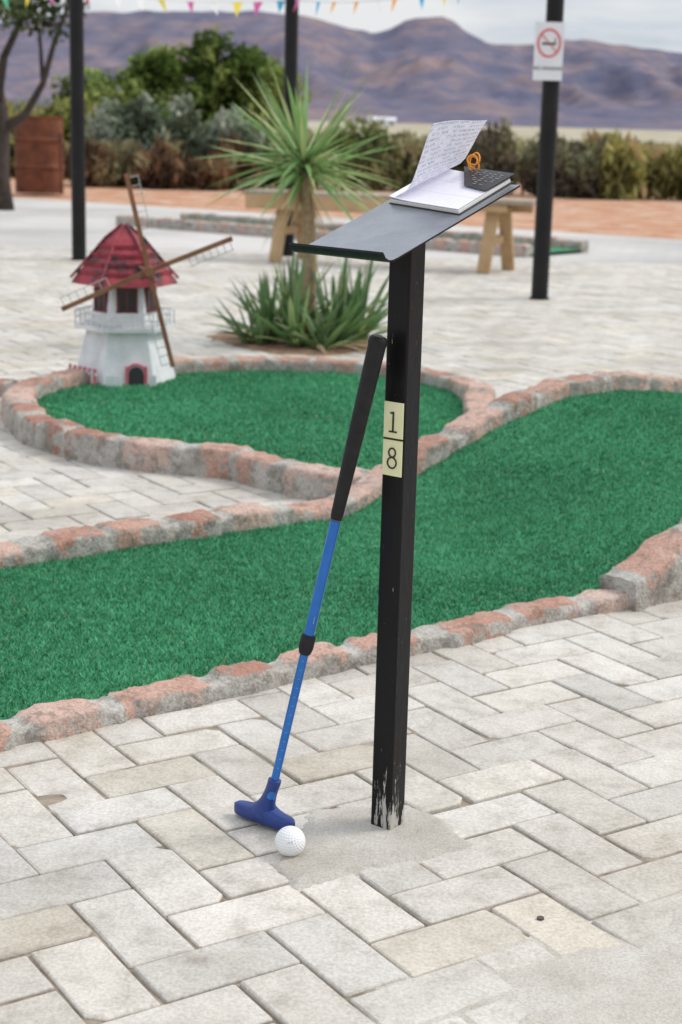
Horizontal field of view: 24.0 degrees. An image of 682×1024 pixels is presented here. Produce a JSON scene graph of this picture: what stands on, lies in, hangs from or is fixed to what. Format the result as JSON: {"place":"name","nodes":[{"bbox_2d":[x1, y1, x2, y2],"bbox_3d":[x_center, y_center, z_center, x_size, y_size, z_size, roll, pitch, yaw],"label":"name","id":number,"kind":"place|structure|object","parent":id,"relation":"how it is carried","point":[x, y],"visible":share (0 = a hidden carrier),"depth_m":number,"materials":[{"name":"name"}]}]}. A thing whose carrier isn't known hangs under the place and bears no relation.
{"place":"outdoors","nodes":[
{"label":"outdoors","id":0,"kind":"place"},
{"bbox_2d":[0,10,681,130],"bbox_3d":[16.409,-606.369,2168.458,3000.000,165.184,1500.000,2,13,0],"label":"mountains","id":1,"kind":"structure","parent":0,"point":[430,70],"depth_m":2118.40,"materials":[{"name":"purple stone"}]},
{"bbox_2d":[0,198,681,264],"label":"pavement","id":2,"kind":"structure","parent":0,"point":[38,222],"depth_m":16.23,"materials":[{"name":"grey concrete"}]},
{"bbox_2d":[0,0,89,210],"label":"thorn tree","id":3,"kind":"object","parent":2,"relation":"on","point":[21,12],"visible":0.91,"depth_m":19.20,"materials":[{"name":"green plant"}]},
{"bbox_2d":[0,245,681,1023],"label":"paving stones","id":4,"kind":"object","parent":2,"relation":"on","point":[94,859],"visible":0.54,"depth_m":2.65,"materials":[{"name":"stone"}]},
{"bbox_2d":[0,378,17,396],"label":"brick kerb","id":5,"kind":"structure","parent":4,"relation":"on","point":[5,383],"depth_m":6.26,"materials":[{"name":"red brick"}]},
{"bbox_2d":[69,0,85,260],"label":"black pole","id":6,"kind":"object","parent":4,"relation":"on","point":[77,101],"visible":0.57,"depth_m":12.37,"materials":[{"name":"metal"}]},
{"bbox_2d":[3,0,458,16],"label":"bunting","id":7,"kind":"object","parent":6,"relation":"hanging from","point":[238,5],"visible":1,"depth_m":12.70,"materials":[{"name":"fabric"}]},
{"bbox_2d":[1,355,495,500],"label":"green mini golf","id":8,"kind":"object","parent":4,"relation":"on","point":[280,425],"visible":0.8,"depth_m":5.70,"materials":[{"name":"carpet"}]},
{"bbox_2d":[60,173,233,386],"bbox_3d":[-0.797,-0.932,6.413,0.666,0.843,0.556,-1,14,-12],"label":"toy windmill","id":9,"kind":"object","parent":8,"relation":"on","point":[124,271],"visible":0.96,"depth_m":6.39,"materials":[{"name":"white paint"}]},
{"bbox_2d":[95,288,154,385],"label":"windows and door","id":10,"kind":"structure","parent":9,"relation":"in","point":[136,375],"depth_m":6.40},
{"bbox_2d":[93,286,156,313],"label":"window frames","id":11,"kind":"structure","parent":9,"relation":"in","point":[117,289],"depth_m":6.40,"materials":[{"name":"wood"}]},
{"bbox_2d":[207,330,367,355],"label":"planting soil","id":12,"kind":"structure","parent":4,"relation":"on","point":[279,348],"depth_m":7.84,"materials":[{"name":"brown soil"}]},
{"bbox_2d":[194,62,404,339],"bbox_3d":[-0.183,-1.506,7.885,1.001,1.406,1.044,-7,16,-32],"label":"yucca palm","id":13,"kind":"object","parent":12,"relation":"on","point":[306,171],"visible":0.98,"depth_m":7.84,"materials":[{"name":"green plant"}]},
{"bbox_2d":[198,251,427,353],"bbox_3d":[-0.120,-1.095,8.007,1.083,0.524,1.021,4,14,12],"label":"agave bush","id":14,"kind":"object","parent":12,"relation":"on","point":[343,321],"visible":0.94,"depth_m":7.90,"materials":[{"name":"green plant"}]},
{"bbox_2d":[282,0,298,256],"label":"black pole","id":15,"kind":"object","parent":4,"relation":"on","point":[291,47],"visible":0.39,"depth_m":13.21,"materials":[{"name":"metal"}]},
{"bbox_2d":[234,334,387,829],"bbox_3d":[-0.055,0.114,2.381,0.222,0.764,0.059,5,14,13],"label":"golf putter","id":16,"kind":"object","parent":4,"relation":"on","point":[264,809],"visible":0.97,"depth_m":2.36,"materials":[{"name":"black rubber"},{"name":"blue painted metal"},{"name":"blue plastic"}]},
{"bbox_2d":[242,189,535,273],"bbox_3d":[0.391,-2.246,12.801,2.381,0.569,0.481,6,14,18],"label":"wooden bench","id":17,"kind":"object","parent":4,"relation":"on","point":[501,210],"visible":0.62,"depth_m":12.65,"materials":[{"name":"brown wood"}]},
{"bbox_2d":[537,916,543,920],"bbox_3d":[0.275,0.562,2.208,0.010,0.006,0.010,2,13,0],"label":"drain hole","id":18,"kind":"object","parent":4,"relation":"on","point":[540,918],"visible":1,"depth_m":2.21,"materials":[{"name":"grey"}]},
{"bbox_2d":[529,0,563,299],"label":"black pole","id":19,"kind":"object","parent":4,"relation":"on","point":[545,176],"visible":0.77,"depth_m":10.35,"materials":[{"name":"metal"}]},
{"bbox_2d":[533,22,564,80],"bbox_3d":[1.314,-2.914,10.133,0.184,0.356,0.013,2,13,0],"label":"no smoking sign","id":20,"kind":"object","parent":19,"relation":"attached to","point":[548,51],"visible":1,"depth_m":10.13,"materials":[{"name":"white metal"}]},
{"bbox_2d":[0,371,681,752],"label":"mini golf lane","id":21,"kind":"structure","parent":2,"relation":"on","point":[544,501],"depth_m":3.86,"materials":[{"name":"carpet"}]},
{"bbox_2d":[0,491,681,1023],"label":"joint sand","id":22,"kind":"structure","parent":2,"relation":"on","point":[48,799],"depth_m":2.46,"materials":[{"name":"grey sand"}]},
{"bbox_2d":[269,805,471,891],"bbox_3d":[0.046,0.505,2.423,0.420,0.015,0.420,2,13,0],"label":"mortar patch","id":23,"kind":"object","parent":22,"relation":"on","point":[341,842],"visible":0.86,"depth_m":2.42,"materials":[{"name":"grey concrete"}]},
{"bbox_2d":[275,826,305,856],"bbox_3d":[-0.075,0.488,2.374,0.046,0.046,0.046,2,13,0],"label":"golf ball","id":24,"kind":"object","parent":23,"relation":"on","point":[290,841],"visible":1,"depth_m":2.36,"materials":[{"name":"white plastic"}]},
{"bbox_2d":[288,184,519,829],"bbox_3d":[0.081,0.025,2.384,0.190,1.010,0.330,13,17,39],"label":"scorecard stand","id":25,"kind":"object","parent":23,"relation":"on","point":[396,237],"visible":0.96,"depth_m":2.34,"materials":[{"name":"black paint"}]},
{"bbox_2d":[389,120,514,214],"bbox_3d":[0.165,-0.507,2.344,0.136,0.132,0.203,-8,16,-34],"label":"score book","id":26,"kind":"object","parent":25,"relation":"on","point":[437,183],"visible":1,"depth_m":2.34,"materials":[{"name":"paper"}]},
{"bbox_2d":[355,890,681,1023],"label":"sand drift","id":27,"kind":"object","parent":22,"relation":"on","point":[625,983],"visible":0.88,"depth_m":2.04,"materials":[{"name":"sand"}]},
{"bbox_2d":[116,212,588,257],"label":"mini golf lane","id":28,"kind":"structure","parent":2,"relation":"on","point":[458,241],"depth_m":16.15,"materials":[{"name":"stone"}]},
{"bbox_2d":[0,0,681,52],"label":"sky","id":29,"kind":"structure","parent":0,"point":[651,24],"materials":[{"name":"white"}]},
{"bbox_2d":[10,171,681,239],"bbox_3d":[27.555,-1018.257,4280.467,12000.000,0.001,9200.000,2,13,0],"label":"ground","id":30,"kind":"structure","parent":0,"point":[654,218],"depth_m":23.61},
{"bbox_2d":[7,107,64,193],"bbox_3d":[-4.605,-5.502,24.396,0.855,1.250,0.815,2,13,0],"label":"rusty drum","id":31,"kind":"object","parent":30,"relation":"on","point":[39,166],"visible":0.89,"depth_m":24.13,"materials":[{"name":"metal"}]},
{"bbox_2d":[5,88,117,177],"bbox_3d":[-6.715,-7.588,32.057,5.910,1.917,2.275,0,13,-7],"label":"yellow grass shrub","id":32,"kind":"object","parent":30,"relation":"on","point":[51,109],"visible":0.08,"depth_m":31.91,"materials":[{"name":"green plant"}]},
{"bbox_2d":[63,130,261,190],"bbox_3d":[-3.191,-6.232,28.436,3.556,1.160,1.812,2,13,0],"label":"brown shrub","id":33,"kind":"object","parent":30,"relation":"on","point":[161,164],"visible":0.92,"depth_m":28.08,"materials":[{"name":"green plant"}]},
{"bbox_2d":[85,90,273,188],"bbox_3d":[-2.976,-6.767,29.145,3.491,1.833,1.627,4,14,10],"label":"sagebrush","id":34,"kind":"object","parent":30,"relation":"on","point":[128,122],"visible":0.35,"depth_m":28.95,"materials":[{"name":"green plant"}]},
{"bbox_2d":[50,24,312,146],"bbox_3d":[-3.487,-9.009,35.118,5.292,3.281,3.898,13,17,39],"label":"green tree","id":35,"kind":"object","parent":30,"relation":"on","point":[213,86],"visible":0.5,"depth_m":34.43,"materials":[{"name":"green plant"}]},
{"bbox_2d":[250,111,397,190],"bbox_3d":[-0.751,-6.710,29.780,3.636,1.522,1.851,2,13,0],"label":"olive shrub","id":36,"kind":"object","parent":30,"relation":"on","point":[355,136],"visible":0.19,"depth_m":29.87,"materials":[{"name":"green plant"}]},
{"bbox_2d":[349,128,521,193],"bbox_3d":[1.829,-6.636,30.258,3.352,1.364,1.806,2,13,0],"label":"olive shrub","id":37,"kind":"object","parent":30,"relation":"on","point":[406,157],"visible":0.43,"depth_m":29.78,"materials":[{"name":"green plant"}]},
{"bbox_2d":[307,129,681,158],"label":"scrubland","id":38,"kind":"structure","parent":30,"relation":"on","point":[520,142],"depth_m":82.52,"materials":[{"name":"green plant"}]},
{"bbox_2d":[462,117,628,198],"bbox_3d":[3.783,-6.469,29.330,3.174,1.478,1.722,2,13,0],"label":"dark shrub","id":39,"kind":"object","parent":30,"relation":"on","point":[575,168],"visible":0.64,"depth_m":29.08,"materials":[{"name":"green plant"}]},
{"bbox_2d":[582,128,681,200],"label":"yellow grass shrub","id":40,"kind":"object","parent":30,"relation":"on","point":[645,167],"visible":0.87,"depth_m":29.02,"materials":[{"name":"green plant"}]},
{"bbox_2d":[307,121,681,144],"bbox_3d":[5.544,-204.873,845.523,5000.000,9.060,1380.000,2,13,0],"label":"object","id":41,"kind":"structure","parent":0,"point":[658,136],"depth_m":576.94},
{"bbox_2d":[369,120,394,125],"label":"walls","id":42,"kind":"structure","parent":41,"relation":"on","point":[386,122],"depth_m":676.69,"materials":[{"name":"white paint"}]},
{"bbox_2d":[368,117,396,120],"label":"roof","id":43,"kind":"structure","parent":42,"relation":"on","point":[388,118],"depth_m":677.88,"materials":[{"name":"metal"}]}
]}

